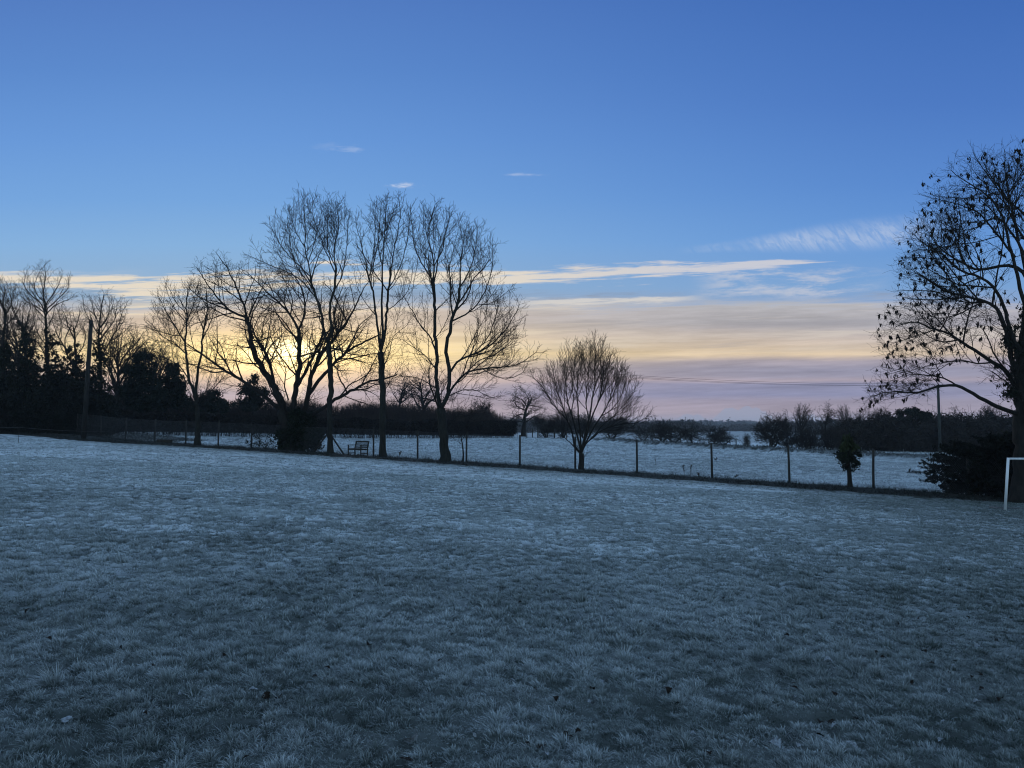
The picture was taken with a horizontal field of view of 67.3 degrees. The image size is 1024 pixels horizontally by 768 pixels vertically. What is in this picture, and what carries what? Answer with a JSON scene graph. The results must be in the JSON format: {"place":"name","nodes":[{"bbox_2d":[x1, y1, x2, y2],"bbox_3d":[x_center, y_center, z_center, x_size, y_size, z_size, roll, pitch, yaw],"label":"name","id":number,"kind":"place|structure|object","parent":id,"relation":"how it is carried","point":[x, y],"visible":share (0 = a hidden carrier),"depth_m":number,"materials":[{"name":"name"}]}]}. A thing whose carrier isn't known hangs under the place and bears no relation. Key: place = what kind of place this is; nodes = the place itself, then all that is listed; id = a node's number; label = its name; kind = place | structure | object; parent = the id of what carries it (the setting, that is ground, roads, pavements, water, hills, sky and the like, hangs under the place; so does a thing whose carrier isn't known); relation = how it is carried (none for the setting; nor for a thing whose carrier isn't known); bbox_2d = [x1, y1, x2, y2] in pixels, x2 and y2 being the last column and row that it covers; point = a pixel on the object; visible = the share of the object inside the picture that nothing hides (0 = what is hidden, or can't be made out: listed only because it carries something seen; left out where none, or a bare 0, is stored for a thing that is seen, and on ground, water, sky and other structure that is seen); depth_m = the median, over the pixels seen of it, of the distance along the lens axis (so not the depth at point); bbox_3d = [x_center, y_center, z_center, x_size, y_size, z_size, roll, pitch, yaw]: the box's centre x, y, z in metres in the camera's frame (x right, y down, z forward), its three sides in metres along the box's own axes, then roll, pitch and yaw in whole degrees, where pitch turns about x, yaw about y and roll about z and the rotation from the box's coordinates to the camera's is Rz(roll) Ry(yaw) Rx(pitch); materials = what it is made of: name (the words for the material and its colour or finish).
{"place":"outdoors","nodes":[
{"label":"outdoors","id":0,"kind":"place"},
{"bbox_2d":[1,431,1019,502],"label":"verge","id":1,"kind":"structure","parent":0,"point":[659,476],"depth_m":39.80,"materials":[{"name":"plant"}]},
{"bbox_2d":[0,274,31,430],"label":"ivy clad tree","id":2,"kind":"object","parent":1,"relation":"on","point":[5,353],"visible":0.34,"depth_m":65.22,"materials":[{"name":"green plant"}]},
{"bbox_2d":[0,282,45,433],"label":"ivy clad tree","id":3,"kind":"object","parent":1,"relation":"on","point":[25,350],"visible":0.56,"depth_m":64.05,"materials":[{"name":"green plant"}]},
{"bbox_2d":[0,310,48,384],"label":"bare tree","id":4,"kind":"object","parent":1,"relation":"on","point":[16,353],"visible":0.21,"depth_m":79.14,"materials":[{"name":"brown plant"}]},
{"bbox_2d":[2,427,64,442],"bbox_3d":[-30.105,3.198,49.445,3.170,1.193,21.917,0,-3,0],"label":"boundary tape","id":5,"kind":"object","parent":1,"relation":"on","point":[22,427],"visible":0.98,"depth_m":44.47,"materials":[{"name":"brown plastic"}]},
{"bbox_2d":[8,259,79,399],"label":"ivy clad tree","id":6,"kind":"object","parent":1,"relation":"on","point":[50,344],"visible":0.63,"depth_m":67.32,"materials":[{"name":"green plant"}]},
{"bbox_2d":[39,301,94,377],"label":"ivy clad tree","id":7,"kind":"object","parent":1,"relation":"on","point":[76,360],"visible":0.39,"depth_m":69.14,"materials":[{"name":"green plant"}]},
{"bbox_2d":[81,317,92,438],"bbox_3d":[-32.248,-0.271,58.440,0.544,9.738,1.216,3,-4,-39],"label":"telegraph pole","id":8,"kind":"object","parent":1,"relation":"on","point":[86,395],"visible":0.94,"depth_m":58.48,"materials":[{"name":"brown wood"}]},
{"bbox_2d":[0,317,88,321],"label":"overhead wires","id":9,"kind":"object","parent":8,"relation":"attached to","point":[42,318],"visible":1,"depth_m":56.66,"materials":[{"name":"black metal"}]},
{"bbox_2d":[90,318,942,385],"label":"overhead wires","id":10,"kind":"object","parent":8,"relation":"attached to","point":[502,365],"visible":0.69,"depth_m":72.59,"materials":[{"name":"black metal"}]},
{"bbox_2d":[76,286,136,430],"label":"ivy clad tree","id":11,"kind":"object","parent":1,"relation":"on","point":[99,354],"visible":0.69,"depth_m":68.19,"materials":[{"name":"brown plant"}]},
{"bbox_2d":[157,439,172,442],"bbox_3d":[-25.742,4.234,56.984,1.177,0.240,0.220,-1,-3,12],"label":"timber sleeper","id":12,"kind":"object","parent":1,"relation":"on","point":[161,440],"visible":0.69,"depth_m":56.89,"materials":[{"name":"brown wood"}]},
{"bbox_2d":[141,270,233,444],"bbox_3d":[-23.862,-1.918,55.970,7.055,13.162,4.468,0,-3,0],"label":"ash tree","id":13,"kind":"object","parent":1,"relation":"on","point":[194,389],"visible":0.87,"depth_m":55.95,"materials":[{"name":"brown plant"}]},
{"bbox_2d":[245,431,275,448],"bbox_3d":[-17.160,4.287,53.203,3.227,2.264,2.943,-2,-4,33],"label":"bramble bush","id":14,"kind":"object","parent":1,"relation":"on","point":[260,442],"visible":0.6,"depth_m":53.36,"materials":[{"name":"plant"}]},
{"bbox_2d":[167,249,406,451],"bbox_3d":[-14.961,-2.323,52.592,16.075,14.703,9.164,0,-3,0],"label":"spreading tree","id":15,"kind":"object","parent":1,"relation":"on","point":[289,433],"visible":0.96,"depth_m":51.99,"materials":[{"name":"brown plant"}]},
{"bbox_2d":[72,408,517,437],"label":"hedge","id":16,"kind":"object","parent":1,"relation":"on","point":[502,428],"visible":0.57,"depth_m":84.04,"materials":[{"name":"black plant"}]},
{"bbox_2d":[240,183,357,452],"bbox_3d":[-13.808,-4.330,50.411,7.527,18.159,4.747,0,-3,0],"label":"ash tree","id":17,"kind":"object","parent":1,"relation":"on","point":[330,448],"visible":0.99,"depth_m":50.22,"materials":[{"name":"brown plant"}]},
{"bbox_2d":[348,441,368,455],"bbox_3d":[-9.699,4.047,48.517,0.679,0.912,1.565,3,-4,-43],"label":"park bench","id":18,"kind":"object","parent":1,"relation":"on","point":[361,447],"visible":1,"depth_m":48.43,"materials":[{"name":"brown wood"}]},
{"bbox_2d":[347,190,421,456],"bbox_3d":[-8.024,-3.958,48.410,5.403,17.491,3.918,0,-3,0],"label":"ash tree","id":19,"kind":"object","parent":1,"relation":"on","point":[381,373],"visible":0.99,"depth_m":48.27,"materials":[{"name":"brown plant"}]},
{"bbox_2d":[448,407,477,460],"bbox_3d":[-3.004,2.990,45.702,2.083,3.736,1.299,-2,-4,31],"label":"sapling","id":20,"kind":"object","parent":1,"relation":"on","point":[459,433],"visible":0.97,"depth_m":45.72,"materials":[{"name":"brown plant"}]},
{"bbox_2d":[391,193,548,460],"bbox_3d":[-2.671,-3.486,46.005,9.946,16.629,5.340,0,-3,0],"label":"ash tree","id":21,"kind":"object","parent":1,"relation":"on","point":[445,453],"visible":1,"depth_m":45.92,"materials":[{"name":"brown plant"}]},
{"bbox_2d":[76,413,1012,494],"bbox_3d":[-5.861,3.780,47.412,66.572,4.599,0.205,-2,-4,27],"label":"chain link fence","id":22,"kind":"object","parent":1,"relation":"on","point":[873,474],"visible":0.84,"depth_m":42.52,"materials":[{"name":"grey metal"}]},
{"bbox_2d":[524,329,656,469],"bbox_3d":[4.201,0.892,42.187,7.444,8.050,3.849,0,-3,0],"label":"round tree","id":23,"kind":"object","parent":1,"relation":"on","point":[581,445],"visible":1,"depth_m":42.04,"materials":[{"name":"brown plant"}]},
{"bbox_2d":[832,432,862,486],"bbox_3d":[15.682,3.584,35.822,1.330,2.792,1.126,0,-3,0],"label":"tree","id":24,"kind":"object","parent":1,"relation":"on","point":[848,450],"visible":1,"depth_m":35.65,"materials":[{"name":"green plant"}]},
{"bbox_2d":[851,137,1023,502],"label":"ivy clad tree","id":25,"kind":"object","parent":1,"relation":"on","point":[1014,390],"visible":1,"depth_m":31.48,"materials":[{"name":"brown plant"}]},
{"bbox_2d":[0,434,1023,767],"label":"lawn","id":26,"kind":"structure","parent":0,"point":[440,692],"depth_m":6.64,"materials":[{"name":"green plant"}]},
{"bbox_2d":[61,715,71,722],"bbox_3d":[-2.301,1.730,3.978,0.050,0.014,0.088,0,-2,-11],"label":"fallen leaf","id":27,"kind":"object","parent":26,"relation":"on","point":[65,719],"visible":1,"depth_m":3.97,"materials":[{"name":"plant"}]},
{"bbox_2d":[262,691,269,699],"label":"fallen leaf","id":28,"kind":"object","parent":26,"relation":"on","point":[266,695],"visible":1,"depth_m":4.36,"materials":[{"name":"brown plant"}]},
{"bbox_2d":[399,757,412,760],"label":"fallen leaf","id":29,"kind":"object","parent":26,"relation":"on","point":[408,758],"visible":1,"depth_m":3.67,"materials":[{"name":"brown plant"}]},
{"bbox_2d":[403,733,417,743],"bbox_3d":[-0.505,1.782,3.865,0.087,0.080,0.041,-20,41,-20],"label":"fallen leaf","id":30,"kind":"object","parent":26,"relation":"on","point":[410,740],"visible":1,"depth_m":3.87,"materials":[{"name":"plant"}]},
{"bbox_2d":[665,686,671,693],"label":"fallen leaf","id":31,"kind":"object","parent":26,"relation":"on","point":[668,689],"visible":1,"depth_m":4.83,"materials":[{"name":"brown plant"}]},
{"bbox_2d":[767,736,780,747],"bbox_3d":[1.391,1.899,4.072,0.072,0.044,0.075,-1,-3,10],"label":"fallen leaf","id":32,"kind":"object","parent":26,"relation":"on","point":[776,741],"visible":0.9,"depth_m":4.08,"materials":[{"name":"grey plant"}]},
{"bbox_2d":[847,741,857,749],"bbox_3d":[1.800,1.906,4.061,0.047,0.024,0.072,0,32,-47],"label":"fallen leaf","id":33,"kind":"object","parent":26,"relation":"on","point":[854,744],"visible":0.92,"depth_m":4.06,"materials":[{"name":"plant"}]},
{"bbox_2d":[938,432,1014,498],"bbox_3d":[22.259,3.625,34.073,5.651,3.142,5.458,0,-3,0],"label":"evergreen shrub","id":34,"kind":"object","parent":26,"relation":"on","point":[1005,444],"visible":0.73,"depth_m":33.44,"materials":[{"name":"green plant"}]},
{"bbox_2d":[989,458,1023,510],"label":"football goal","id":35,"kind":"object","parent":26,"relation":"on","point":[1005,507],"visible":0.88,"depth_m":25.52,"materials":[{"name":"white paint"}]},
{"bbox_2d":[0,0,1023,422],"label":"sky","id":36,"kind":"structure","parent":0,"point":[715,190],"materials":[{"name":"blue"}]},
{"bbox_2d":[107,431,984,494],"bbox_3d":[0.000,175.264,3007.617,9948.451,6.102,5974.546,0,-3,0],"label":"field","id":37,"kind":"structure","parent":0,"point":[739,434],"depth_m":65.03,"materials":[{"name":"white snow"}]},
{"bbox_2d":[0,358,143,436],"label":"undergrowth","id":38,"kind":"object","parent":37,"relation":"on","point":[61,411],"visible":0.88,"depth_m":63.10,"materials":[{"name":"black plant"}]},
{"bbox_2d":[91,324,165,431],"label":"bare tree","id":39,"kind":"object","parent":37,"relation":"on","point":[114,382],"visible":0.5,"depth_m":81.79,"materials":[{"name":"brown plant"}]},
{"bbox_2d":[114,346,168,432],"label":"pine tree","id":40,"kind":"object","parent":37,"relation":"on","point":[138,383],"visible":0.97,"depth_m":77.57,"materials":[{"name":"green plant"}]},
{"bbox_2d":[127,340,178,393],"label":"bare tree","id":41,"kind":"object","parent":37,"relation":"on","point":[159,361],"visible":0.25,"depth_m":96.30,"materials":[{"name":"brown plant"}]},
{"bbox_2d":[150,363,193,433],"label":"evergreen bush","id":42,"kind":"object","parent":37,"relation":"on","point":[173,383],"visible":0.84,"depth_m":79.77,"materials":[{"name":"green plant"}]},
{"bbox_2d":[188,387,234,414],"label":"evergreen bush","id":43,"kind":"object","parent":37,"relation":"on","point":[215,403],"visible":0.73,"depth_m":87.03,"materials":[{"name":"green plant"}]},
{"bbox_2d":[232,371,272,414],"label":"evergreen bush","id":44,"kind":"object","parent":37,"relation":"on","point":[249,392],"visible":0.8,"depth_m":91.53,"materials":[{"name":"green plant"}]},
{"bbox_2d":[97,391,517,436],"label":"coppice","id":45,"kind":"object","parent":37,"relation":"on","point":[403,412],"visible":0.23,"depth_m":109.32,"materials":[{"name":"black plant"}]},
{"bbox_2d":[385,373,427,412],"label":"oak tree","id":46,"kind":"object","parent":37,"relation":"on","point":[404,392],"visible":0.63,"depth_m":121.36,"materials":[{"name":"brown plant"}]},
{"bbox_2d":[403,359,454,408],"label":"oak tree","id":47,"kind":"object","parent":37,"relation":"on","point":[421,401],"visible":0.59,"depth_m":124.65,"materials":[{"name":"brown plant"}]},
{"bbox_2d":[467,399,494,416],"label":"thorn tree","id":48,"kind":"object","parent":37,"relation":"on","point":[487,405],"visible":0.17,"depth_m":121.45,"materials":[{"name":"brown plant"}]},
{"bbox_2d":[503,384,547,436],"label":"oak tree","id":49,"kind":"object","parent":37,"relation":"on","point":[524,421],"visible":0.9,"depth_m":117.58,"materials":[{"name":"brown plant"}]},
{"bbox_2d":[530,410,561,437],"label":"thorn tree","id":50,"kind":"object","parent":37,"relation":"on","point":[541,421],"visible":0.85,"depth_m":107.49,"materials":[{"name":"brown plant"}]},
{"bbox_2d":[537,429,554,437],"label":"field gate","id":51,"kind":"structure","parent":37,"relation":"on","point":[538,432],"depth_m":103.76,"materials":[{"name":"brown wood"}]},
{"bbox_2d":[547,403,578,437],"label":"thorn tree","id":52,"kind":"object","parent":37,"relation":"on","point":[563,420],"visible":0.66,"depth_m":110.98,"materials":[{"name":"brown plant"}]},
{"bbox_2d":[569,410,603,437],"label":"thorn tree","id":53,"kind":"object","parent":37,"relation":"on","point":[583,423],"visible":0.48,"depth_m":121.17,"materials":[{"name":"brown plant"}]},
{"bbox_2d":[592,412,635,438],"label":"thorn tree","id":54,"kind":"object","parent":37,"relation":"on","point":[614,433],"visible":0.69,"depth_m":131.24,"materials":[{"name":"brown plant"}]},
{"bbox_2d":[627,421,654,440],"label":"orchard tree","id":55,"kind":"object","parent":37,"relation":"on","point":[644,434],"visible":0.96,"depth_m":103.17,"materials":[{"name":"brown plant"}]},
{"bbox_2d":[648,417,682,441],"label":"orchard tree","id":56,"kind":"object","parent":37,"relation":"on","point":[659,424],"visible":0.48,"depth_m":105.57,"materials":[{"name":"brown plant"}]},
{"bbox_2d":[654,418,694,441],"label":"orchard tree","id":57,"kind":"object","parent":37,"relation":"on","point":[669,435],"visible":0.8,"depth_m":103.05,"materials":[{"name":"brown plant"}]},
{"bbox_2d":[674,422,708,443],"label":"orchard tree","id":58,"kind":"object","parent":37,"relation":"on","point":[692,436],"visible":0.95,"depth_m":100.25,"materials":[{"name":"brown plant"}]},
{"bbox_2d":[701,424,731,444],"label":"orchard tree","id":59,"kind":"object","parent":37,"relation":"on","point":[709,435],"visible":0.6,"depth_m":102.63,"materials":[{"name":"brown plant"}]},
{"bbox_2d":[710,426,740,444],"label":"orchard tree","id":60,"kind":"object","parent":37,"relation":"on","point":[726,437],"visible":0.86,"depth_m":100.31,"materials":[{"name":"brown plant"}]},
{"bbox_2d":[507,415,961,432],"bbox_3d":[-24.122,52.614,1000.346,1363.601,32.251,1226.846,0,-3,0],"label":"distant woods","id":61,"kind":"object","parent":37,"relation":"on","point":[730,425],"visible":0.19,"depth_m":584.00,"materials":[{"name":"black plant"}]},
{"bbox_2d":[742,434,750,445],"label":"orchard tree","id":62,"kind":"object","parent":37,"relation":"on","point":[745,440],"visible":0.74,"depth_m":91.66,"materials":[{"name":"brown plant"}]},
{"bbox_2d":[743,409,794,446],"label":"thorn tree","id":63,"kind":"object","parent":37,"relation":"on","point":[766,432],"visible":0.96,"depth_m":94.12,"materials":[{"name":"brown plant"}]},
{"bbox_2d":[772,429,799,447],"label":"thorn tree","id":64,"kind":"object","parent":37,"relation":"on","point":[788,443],"visible":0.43,"depth_m":96.42,"materials":[{"name":"brown plant"}]},
{"bbox_2d":[791,403,813,446],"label":"bare tree","id":65,"kind":"object","parent":37,"relation":"on","point":[802,419],"visible":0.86,"depth_m":111.63,"materials":[{"name":"brown plant"}]},
{"bbox_2d":[791,427,821,448],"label":"thorn tree","id":66,"kind":"object","parent":37,"relation":"on","point":[806,440],"visible":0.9,"depth_m":93.45,"materials":[{"name":"brown plant"}]},
{"bbox_2d":[812,404,838,441],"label":"bare tree","id":67,"kind":"object","parent":37,"relation":"on","point":[827,415],"visible":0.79,"depth_m":109.57,"materials":[{"name":"brown plant"}]},
{"bbox_2d":[812,425,845,449],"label":"thorn tree","id":68,"kind":"object","parent":37,"relation":"on","point":[830,437],"visible":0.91,"depth_m":91.27,"materials":[{"name":"brown plant"}]},
{"bbox_2d":[835,405,852,423],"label":"bare tree","id":69,"kind":"object","parent":37,"relation":"on","point":[846,413],"visible":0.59,"depth_m":139.93,"materials":[{"name":"brown plant"}]},
{"bbox_2d":[852,401,875,421],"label":"bare tree","id":70,"kind":"object","parent":37,"relation":"on","point":[870,415],"visible":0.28,"depth_m":111.49,"materials":[{"name":"brown plant"}]},
{"bbox_2d":[793,404,1015,452],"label":"woodland","id":71,"kind":"object","parent":37,"relation":"on","point":[881,432],"visible":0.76,"depth_m":97.70,"materials":[{"name":"black plant"}]},
{"bbox_2d":[892,406,936,447],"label":"pine tree","id":72,"kind":"object","parent":37,"relation":"on","point":[916,413],"visible":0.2,"depth_m":103.20,"materials":[{"name":"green plant"}]},
{"bbox_2d":[934,383,941,452],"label":"telegraph pole","id":73,"kind":"object","parent":37,"relation":"on","point":[939,419],"visible":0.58,"depth_m":92.78,"materials":[{"name":"brown wood"}]},
{"bbox_2d":[944,403,971,417],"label":"bare tree","id":74,"kind":"object","parent":37,"relation":"on","point":[956,407],"visible":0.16,"depth_m":111.75,"materials":[{"name":"brown plant"}]},
{"bbox_2d":[907,440,1012,493],"bbox_3d":[20.584,3.890,34.956,4.334,2.722,3.902,0,-3,0],"label":"evergreen shrub","id":75,"kind":"object","parent":37,"relation":"on","point":[956,449],"visible":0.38,"depth_m":34.60,"materials":[{"name":"green plant"}]},
{"bbox_2d":[974,400,1005,420],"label":"bare tree","id":76,"kind":"object","parent":37,"relation":"on","point":[988,409],"visible":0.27,"depth_m":109.84,"materials":[{"name":"brown plant"}]},
{"bbox_2d":[976,431,1014,495],"bbox_3d":[22.945,3.575,33.176,5.231,3.156,5.319,0,-3,0],"label":"evergreen shrub","id":77,"kind":"object","parent":37,"relation":"on","point":[1008,456],"visible":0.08,"depth_m":33.45,"materials":[{"name":"green plant"}]},
{"bbox_3d":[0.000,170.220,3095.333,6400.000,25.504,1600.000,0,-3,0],"label":"hills","id":78,"kind":"structure","parent":0,"visible":0},
{"bbox_2d":[575,420,834,424],"bbox_3d":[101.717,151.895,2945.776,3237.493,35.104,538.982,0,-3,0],"label":"hill woods","id":79,"kind":"object","parent":78,"relation":"on","point":[750,421],"visible":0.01,"depth_m":2761.85,"materials":[{"name":"black plant"}]}
]}

